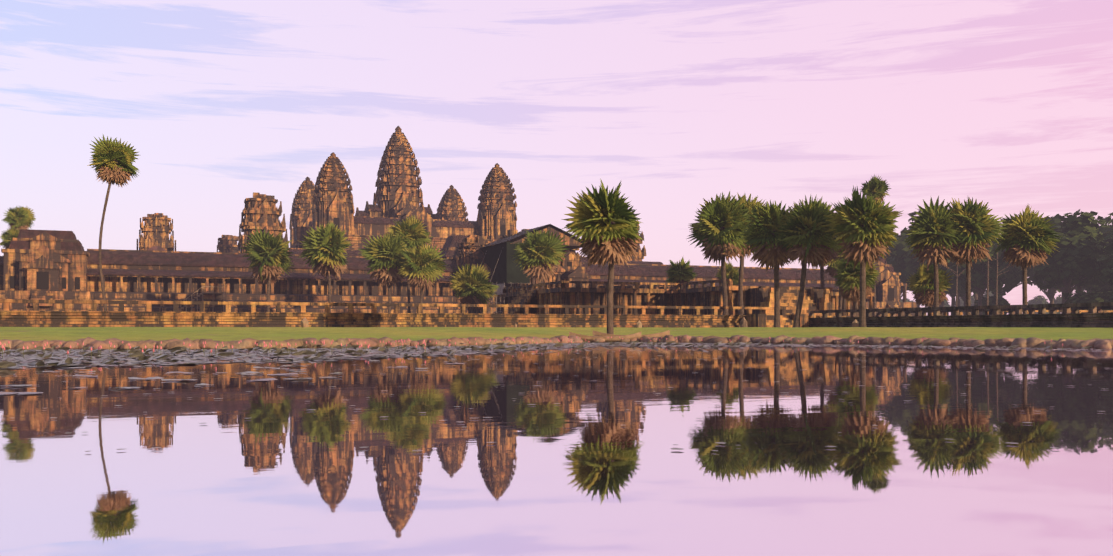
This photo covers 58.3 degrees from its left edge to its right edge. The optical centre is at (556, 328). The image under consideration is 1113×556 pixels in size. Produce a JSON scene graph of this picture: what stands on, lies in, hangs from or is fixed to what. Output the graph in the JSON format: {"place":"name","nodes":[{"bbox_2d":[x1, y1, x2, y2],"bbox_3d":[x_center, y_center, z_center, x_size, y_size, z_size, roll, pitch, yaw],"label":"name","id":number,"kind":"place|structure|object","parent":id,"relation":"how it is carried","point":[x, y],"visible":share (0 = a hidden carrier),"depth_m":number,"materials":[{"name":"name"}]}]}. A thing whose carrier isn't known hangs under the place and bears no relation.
{"place":"outdoors","nodes":[
{"label":"outdoors","id":0,"kind":"place"},
{"bbox_2d":[137,126,645,266],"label":"temple towers","id":1,"kind":"structure","parent":0,"point":[326,198],"depth_m":289.65,"materials":[{"name":"brown stone"}]},
{"bbox_2d":[0,343,1112,555],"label":"water","id":2,"kind":"structure","parent":0,"point":[285,471],"depth_m":6.80,"materials":[{"name":"purple liquid"}]},
{"bbox_2d":[0,336,1062,358],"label":"lily pads","id":3,"kind":"object","parent":2,"relation":"in","point":[204,346],"visible":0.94,"depth_m":38.88,"materials":[{"name":"green plant"}]},
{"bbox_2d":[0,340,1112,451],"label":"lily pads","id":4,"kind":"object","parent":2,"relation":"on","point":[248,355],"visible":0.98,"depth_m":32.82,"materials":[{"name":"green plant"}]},
{"bbox_2d":[0,279,1112,327],"bbox_3d":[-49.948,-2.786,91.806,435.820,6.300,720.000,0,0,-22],"label":"terrace","id":5,"kind":"structure","parent":0,"point":[578,306],"depth_m":95.16,"materials":[{"name":"stone"}]},
{"bbox_2d":[178,286,223,311],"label":"visitor stairs","id":6,"kind":"structure","parent":5,"relation":"on","point":[202,293],"depth_m":175.46,"materials":[{"name":"brown wood"}]},
{"bbox_2d":[0,199,926,315],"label":"temple wall","id":7,"kind":"structure","parent":5,"relation":"on","point":[44,253],"depth_m":184.88,"materials":[{"name":"brown stone"}]},
{"bbox_2d":[17,206,879,278],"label":"temple roof","id":8,"kind":"structure","parent":7,"relation":"on","point":[159,248],"depth_m":250.12,"materials":[{"name":"brown stone"}]},
{"bbox_2d":[0,204,900,288],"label":"temple roof","id":9,"kind":"structure","parent":7,"relation":"on","point":[168,259],"depth_m":190.68,"materials":[{"name":"brown stone"}]},
{"bbox_2d":[10,217,893,300],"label":"openings","id":10,"kind":"object","parent":7,"relation":"on","point":[42,280],"visible":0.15,"depth_m":170.21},
{"bbox_2d":[481,224,583,294],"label":"tarp cover","id":11,"kind":"object","parent":7,"relation":"on","point":[507,269],"visible":0.5,"depth_m":191.89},
{"bbox_2d":[510,227,581,245],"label":"gable","id":12,"kind":"structure","parent":7,"relation":"attached to","point":[570,241],"depth_m":192.70,"materials":[{"name":"stone"}]},
{"bbox_2d":[481,248,530,313],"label":"scaffold","id":13,"kind":"object","parent":5,"relation":"on","point":[496,293],"visible":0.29,"depth_m":192.73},
{"bbox_2d":[0,327,1112,342],"bbox_3d":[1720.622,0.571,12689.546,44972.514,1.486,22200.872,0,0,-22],"label":"ground","id":14,"kind":"structure","parent":0,"point":[221,334],"depth_m":66.88,"materials":[{"name":"green plant"}]},
{"bbox_2d":[0,135,1061,333],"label":"palms","id":15,"kind":"object","parent":14,"relation":"on","point":[848,241],"visible":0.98,"depth_m":111.96,"materials":[{"name":"green plant"}]},
{"bbox_2d":[0,317,1112,349],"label":"shore rocks","id":16,"kind":"object","parent":14,"relation":"on","point":[1029,342],"visible":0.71,"depth_m":47.15,"materials":[{"name":"brown stone"}]},
{"bbox_2d":[569,332,640,341],"bbox_3d":[3.068,0.479,62.514,4.600,0.629,0.880,0,0,-7],"label":"boat","id":17,"kind":"object","parent":14,"relation":"on","point":[613,338],"visible":0.79,"depth_m":62.20,"materials":[{"name":"brown wood"}]},
{"bbox_2d":[593,330,669,338],"bbox_3d":[4.804,0.397,64.056,5.000,0.629,0.880,0,0,-5],"label":"boat","id":18,"kind":"object","parent":14,"relation":"on","point":[660,334],"visible":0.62,"depth_m":63.82,"materials":[{"name":"brown wood"}]},
{"bbox_2d":[0,0,1112,314],"label":"sky","id":19,"kind":"structure","parent":0,"point":[1007,105],"materials":[{"name":"pink"}]},
{"bbox_2d":[878,208,1112,314],"bbox_3d":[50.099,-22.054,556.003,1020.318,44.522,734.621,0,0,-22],"label":"forest","id":20,"kind":"object","parent":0,"point":[1085,248],"materials":[{"name":"green plant"}]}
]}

